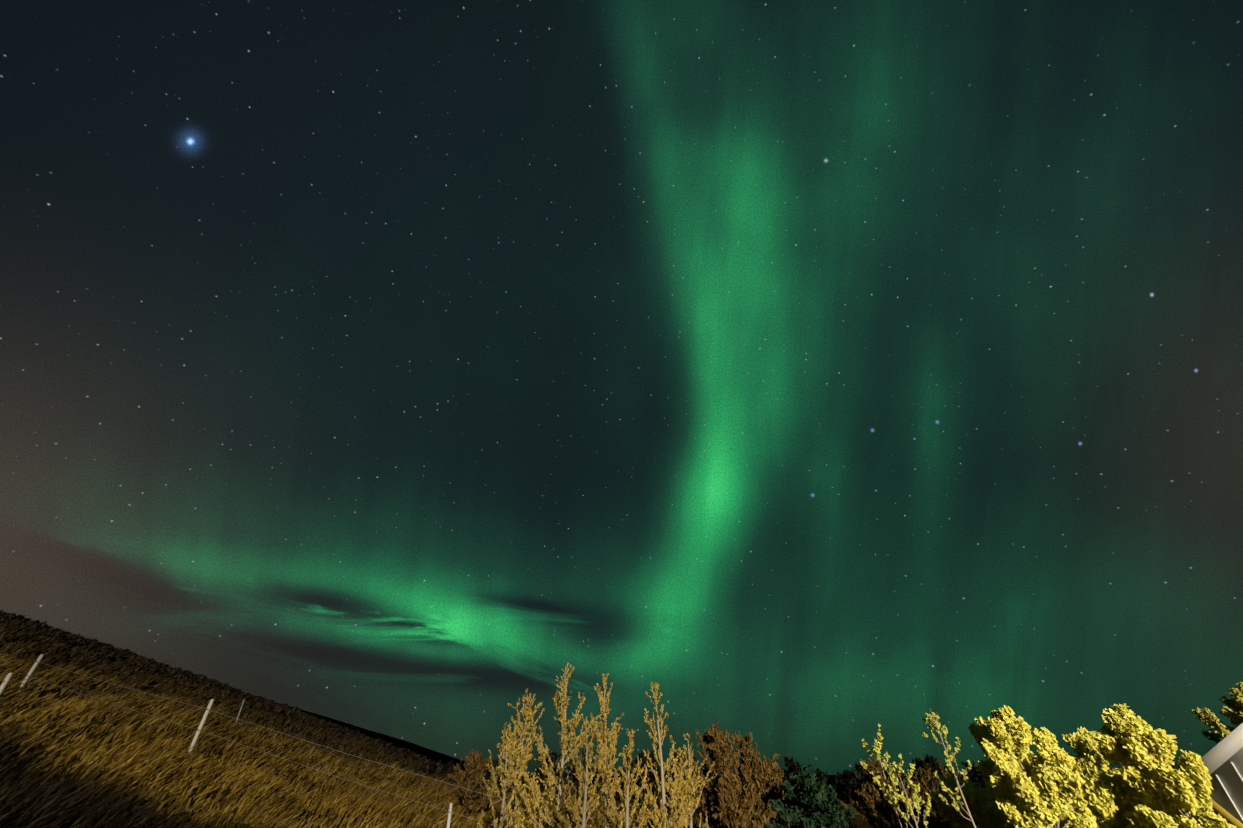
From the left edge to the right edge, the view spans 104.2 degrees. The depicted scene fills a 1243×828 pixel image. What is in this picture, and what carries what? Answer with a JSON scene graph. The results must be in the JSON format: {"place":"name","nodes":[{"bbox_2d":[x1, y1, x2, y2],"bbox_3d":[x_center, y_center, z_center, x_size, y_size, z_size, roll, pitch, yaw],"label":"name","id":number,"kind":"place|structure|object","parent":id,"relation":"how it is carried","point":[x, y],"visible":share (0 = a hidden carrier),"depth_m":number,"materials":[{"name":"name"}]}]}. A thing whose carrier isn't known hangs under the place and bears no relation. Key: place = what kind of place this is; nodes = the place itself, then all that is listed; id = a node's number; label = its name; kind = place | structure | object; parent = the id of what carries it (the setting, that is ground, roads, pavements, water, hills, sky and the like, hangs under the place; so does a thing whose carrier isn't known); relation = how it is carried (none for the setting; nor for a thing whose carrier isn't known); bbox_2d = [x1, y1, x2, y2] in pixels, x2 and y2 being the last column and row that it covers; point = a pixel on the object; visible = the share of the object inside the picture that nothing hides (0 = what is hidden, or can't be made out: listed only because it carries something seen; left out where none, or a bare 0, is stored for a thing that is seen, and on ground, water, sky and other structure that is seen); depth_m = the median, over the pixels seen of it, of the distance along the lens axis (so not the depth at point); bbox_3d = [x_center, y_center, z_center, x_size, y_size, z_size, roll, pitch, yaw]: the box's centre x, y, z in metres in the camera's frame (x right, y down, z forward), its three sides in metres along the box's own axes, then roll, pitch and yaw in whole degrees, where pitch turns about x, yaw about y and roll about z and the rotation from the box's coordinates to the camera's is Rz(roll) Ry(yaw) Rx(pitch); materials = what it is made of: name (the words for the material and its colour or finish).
{"place":"outdoors","nodes":[
{"label":"outdoors","id":0,"kind":"place"},
{"bbox_2d":[3,621,1014,827],"bbox_3d":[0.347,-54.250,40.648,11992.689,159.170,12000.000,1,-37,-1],"label":"ground","id":1,"kind":"structure","parent":0,"point":[435,756],"depth_m":96.25,"materials":[{"name":"brown soil"}]},
{"bbox_2d":[0,673,452,827],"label":"hill fence","id":2,"kind":"object","parent":1,"relation":"on","point":[6,680],"visible":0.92,"depth_m":14.27,"materials":[{"name":"metal"}]},
{"bbox_2d":[19,654,515,827],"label":"hill fence","id":3,"kind":"object","parent":1,"relation":"on","point":[39,659],"visible":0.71,"depth_m":14.10,"materials":[{"name":"paint"}]},
{"bbox_2d":[0,610,638,827],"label":"hillside","id":4,"kind":"structure","parent":1,"relation":"on","point":[24,640],"depth_m":41.20,"materials":[{"name":"plant"}]},
{"bbox_2d":[0,660,750,827],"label":"grass","id":5,"kind":"structure","parent":1,"relation":"on","point":[145,758],"depth_m":11.94,"materials":[{"name":"yellow plant"}]},
{"bbox_2d":[398,762,427,772],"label":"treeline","id":6,"kind":"object","parent":1,"relation":"on","point":[407,763],"visible":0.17,"depth_m":37.09,"materials":[{"name":"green plant"}]},
{"bbox_2d":[404,760,452,779],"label":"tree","id":7,"kind":"object","parent":1,"relation":"on","point":[432,768],"visible":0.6,"depth_m":35.07,"materials":[{"name":"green plant"}]},
{"bbox_2d":[448,769,488,785],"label":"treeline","id":8,"kind":"object","parent":1,"relation":"on","point":[452,781],"visible":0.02,"depth_m":31.58,"materials":[{"name":"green plant"}]},
{"bbox_2d":[447,749,494,817],"bbox_3d":[-6.101,15.122,19.550,2.051,2.638,2.135,1,-37,-1],"label":"bush","id":9,"kind":"object","parent":1,"relation":"on","point":[475,770],"visible":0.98,"depth_m":19.74,"materials":[{"name":"brown plant"}]},
{"bbox_2d":[463,757,507,792],"bbox_3d":[-8.774,23.570,31.233,3.422,2.309,2.835,8,-38,-10],"label":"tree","id":10,"kind":"object","parent":1,"relation":"on","point":[495,762],"visible":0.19,"depth_m":31.88,"materials":[{"name":"brown plant"}]},
{"bbox_2d":[476,733,536,827],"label":"larch tree","id":11,"kind":"object","parent":1,"relation":"on","point":[508,765],"visible":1,"depth_m":9.92,"materials":[{"name":"yellow plant"}]},
{"bbox_2d":[497,776,527,793],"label":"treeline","id":12,"kind":"object","parent":1,"relation":"on","point":[500,786],"visible":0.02,"depth_m":33.22,"materials":[{"name":"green plant"}]},
{"bbox_2d":[483,688,569,827],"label":"larch tree","id":13,"kind":"object","parent":1,"relation":"on","point":[519,732],"visible":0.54,"depth_m":11.93,"materials":[{"name":"yellow plant"}]},
{"bbox_2d":[517,751,571,796],"bbox_3d":[-4.957,24.598,32.522,4.025,3.360,2.115,20,-41,-24],"label":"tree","id":14,"kind":"object","parent":1,"relation":"on","point":[553,756],"visible":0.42,"depth_m":32.74,"materials":[{"name":"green plant"}]},
{"bbox_2d":[510,663,609,827],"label":"larch tree","id":15,"kind":"object","parent":1,"relation":"on","point":[550,779],"visible":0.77,"depth_m":10.27,"materials":[{"name":"brown plant"}]},
{"bbox_2d":[562,765,588,798],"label":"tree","id":16,"kind":"object","parent":1,"relation":"on","point":[575,779],"visible":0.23,"depth_m":45.08,"materials":[{"name":"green plant"}]},
{"bbox_2d":[548,717,622,827],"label":"larch tree","id":17,"kind":"object","parent":1,"relation":"on","point":[561,821],"visible":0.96,"depth_m":8.86,"materials":[{"name":"yellow plant"}]},
{"bbox_2d":[572,768,613,799],"bbox_3d":[-2.204,30.408,39.294,3.738,3.012,2.606,-14,-39,17],"label":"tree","id":18,"kind":"object","parent":1,"relation":"on","point":[600,777],"visible":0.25,"depth_m":38.89,"materials":[{"name":"green plant"}]},
{"bbox_2d":[553,673,649,827],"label":"larch tree","id":19,"kind":"object","parent":1,"relation":"on","point":[603,730],"visible":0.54,"depth_m":11.68,"materials":[{"name":"yellow plant"}]},
{"bbox_2d":[614,769,650,799],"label":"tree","id":20,"kind":"object","parent":1,"relation":"on","point":[622,785],"visible":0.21,"depth_m":37.37,"materials":[{"name":"brown plant"}]},
{"bbox_2d":[604,729,685,827],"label":"larch tree","id":21,"kind":"object","parent":1,"relation":"on","point":[626,815],"visible":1,"depth_m":8.53,"materials":[{"name":"yellow plant"}]},
{"bbox_2d":[631,750,683,811],"bbox_3d":[2.482,24.417,32.094,3.728,3.531,3.172,1,-37,-1],"label":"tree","id":22,"kind":"object","parent":1,"relation":"on","point":[644,762],"visible":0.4,"depth_m":31.96,"materials":[{"name":"brown plant"}]},
{"bbox_2d":[633,682,698,827],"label":"larch tree","id":23,"kind":"object","parent":1,"relation":"on","point":[675,807],"visible":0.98,"depth_m":9.50,"materials":[{"name":"brown plant"}]},
{"bbox_2d":[647,752,705,795],"bbox_3d":[3.356,24.797,32.649,3.820,3.320,3.500,10,-38,-13],"label":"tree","id":24,"kind":"object","parent":1,"relation":"on","point":[673,773],"visible":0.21,"depth_m":32.94,"materials":[{"name":"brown plant"}]},
{"bbox_2d":[647,733,716,827],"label":"larch tree","id":25,"kind":"object","parent":1,"relation":"on","point":[690,811],"visible":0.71,"depth_m":11.70,"materials":[{"name":"yellow plant"}]},
{"bbox_2d":[695,760,716,798],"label":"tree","id":26,"kind":"object","parent":1,"relation":"on","point":[713,780],"visible":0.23,"depth_m":42.71,"materials":[{"name":"black plant"}]},
{"bbox_2d":[675,721,751,827],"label":"larch tree","id":27,"kind":"object","parent":1,"relation":"on","point":[719,753],"visible":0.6,"depth_m":14.98,"materials":[{"name":"brown plant"}]},
{"bbox_2d":[702,768,776,827],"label":"larch tree","id":28,"kind":"object","parent":1,"relation":"on","point":[728,794],"visible":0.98,"depth_m":12.73,"materials":[{"name":"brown plant"}]},
{"bbox_2d":[735,757,745,798],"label":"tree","id":29,"kind":"object","parent":1,"relation":"on","point":[742,784],"visible":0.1,"depth_m":31.00,"materials":[{"name":"brown plant"}]},
{"bbox_2d":[729,731,789,827],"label":"larch tree","id":30,"kind":"object","parent":1,"relation":"on","point":[753,763],"visible":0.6,"depth_m":15.34,"materials":[{"name":"brown plant"}]},
{"bbox_2d":[737,765,799,827],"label":"larch tree","id":31,"kind":"object","parent":1,"relation":"on","point":[773,774],"visible":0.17,"depth_m":15.95,"materials":[{"name":"brown plant"}]},
{"bbox_2d":[752,799,817,827],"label":"spruce tree","id":32,"kind":"object","parent":1,"relation":"on","point":[784,814],"visible":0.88,"depth_m":13.27,"materials":[{"name":"green plant"}]},
{"bbox_2d":[771,756,802,797],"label":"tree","id":33,"kind":"object","parent":1,"relation":"on","point":[790,765],"visible":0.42,"depth_m":44.66,"materials":[{"name":"black plant"}]},
{"bbox_2d":[780,764,848,827],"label":"spruce tree","id":34,"kind":"object","parent":1,"relation":"on","point":[802,796],"visible":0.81,"depth_m":14.09,"materials":[{"name":"green plant"}]},
{"bbox_2d":[805,768,829,787],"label":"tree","id":35,"kind":"object","parent":1,"relation":"on","point":[820,775],"visible":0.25,"depth_m":38.76,"materials":[{"name":"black plant"}]},
{"bbox_2d":[802,784,855,827],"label":"spruce tree","id":36,"kind":"object","parent":1,"relation":"on","point":[827,806],"visible":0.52,"depth_m":14.46,"materials":[{"name":"green plant"}]},
{"bbox_2d":[835,768,862,808],"bbox_3d":[15.128,25.844,33.058,2.068,2.638,2.487,16,-40,-20],"label":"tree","id":37,"kind":"object","parent":1,"relation":"on","point":[846,779],"visible":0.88,"depth_m":32.99,"materials":[{"name":"black plant"}]},
{"bbox_2d":[853,761,876,802],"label":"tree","id":38,"kind":"object","parent":1,"relation":"on","point":[864,778],"visible":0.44,"depth_m":42.31,"materials":[{"name":"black plant"}]},
{"bbox_2d":[839,758,923,827],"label":"larch tree","id":39,"kind":"object","parent":1,"relation":"on","point":[886,811],"visible":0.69,"depth_m":17.10,"materials":[{"name":"brown plant"}]},
{"bbox_2d":[860,724,912,827],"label":"tree sapling","id":40,"kind":"object","parent":1,"relation":"on","point":[877,749],"visible":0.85,"depth_m":11.42,"materials":[{"name":"yellow plant"}]},
{"bbox_2d":[882,771,909,803],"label":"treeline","id":41,"kind":"object","parent":1,"relation":"on","point":[887,775],"visible":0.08,"depth_m":37.06,"materials":[{"name":"black plant"}]},
{"bbox_2d":[882,753,930,827],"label":"tree sapling","id":42,"kind":"object","parent":1,"relation":"on","point":[908,801],"visible":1,"depth_m":10.70,"materials":[{"name":"yellow plant"}]},
{"bbox_2d":[897,755,953,824],"bbox_3d":[16.331,19.879,25.550,3.096,3.062,2.200,1,-37,-1],"label":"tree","id":43,"kind":"object","parent":1,"relation":"on","point":[931,763],"visible":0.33,"depth_m":25.76,"materials":[{"name":"black plant"}]},
{"bbox_2d":[899,762,962,827],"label":"larch tree","id":44,"kind":"object","parent":1,"relation":"on","point":[928,776],"visible":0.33,"depth_m":17.43,"materials":[{"name":"brown plant"}]},
{"bbox_2d":[922,710,975,827],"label":"tree sapling","id":45,"kind":"object","parent":1,"relation":"on","point":[930,722],"visible":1,"depth_m":11.17,"materials":[{"name":"yellow plant"}]},
{"bbox_2d":[935,770,980,790],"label":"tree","id":46,"kind":"object","parent":1,"relation":"on","point":[977,785],"depth_m":30.18,"materials":[{"name":"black plant"}]},
{"bbox_2d":[931,773,1012,827],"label":"bush","id":47,"kind":"object","parent":1,"relation":"on","point":[984,811],"visible":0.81,"depth_m":12.63,"materials":[{"name":"green plant"}]},
{"bbox_2d":[960,761,985,789],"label":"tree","id":48,"kind":"object","parent":1,"relation":"on","point":[972,773],"visible":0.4,"depth_m":36.19,"materials":[{"name":"black plant"}]},
{"bbox_2d":[968,705,1098,827],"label":"birch tree","id":49,"kind":"object","parent":1,"relation":"on","point":[1026,787],"visible":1,"depth_m":10.99,"materials":[{"name":"yellow plant"}]},
{"bbox_2d":[1062,727,1109,770],"bbox_3d":[13.695,10.728,13.506,1.807,3.293,2.060,-4,-42,-5],"label":"birch tree","id":50,"kind":"object","parent":1,"relation":"on","point":[1081,742],"visible":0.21,"depth_m":14.14,"materials":[{"name":"yellow plant"}]},
{"bbox_2d":[1057,747,1143,827],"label":"birch tree","id":51,"kind":"object","parent":1,"relation":"on","point":[1107,807],"visible":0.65,"depth_m":10.82,"materials":[{"name":"yellow plant"}]},
{"bbox_2d":[1101,767,1147,827],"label":"birch tree","id":52,"kind":"object","parent":1,"relation":"on","point":[1112,772],"visible":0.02,"depth_m":13.06,"materials":[{"name":"yellow plant"}]},
{"bbox_2d":[1094,703,1236,827],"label":"birch tree","id":53,"kind":"object","parent":1,"relation":"on","point":[1156,783],"visible":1,"depth_m":10.37,"materials":[{"name":"yellow plant"}]},
{"bbox_2d":[1192,682,1242,743],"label":"birch tree","id":54,"kind":"object","parent":1,"relation":"on","point":[1221,730],"visible":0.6,"depth_m":17.84,"materials":[{"name":"yellow plant"}]},
{"bbox_2d":[1201,723,1242,827],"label":"cabin","id":55,"kind":"object","parent":1,"relation":"on","point":[1223,761],"visible":0.42,"depth_m":11.80,"materials":[{"name":"white paint"}]},
{"bbox_2d":[0,0,1242,774],"label":"sky","id":56,"kind":"structure","parent":0,"point":[815,375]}
]}

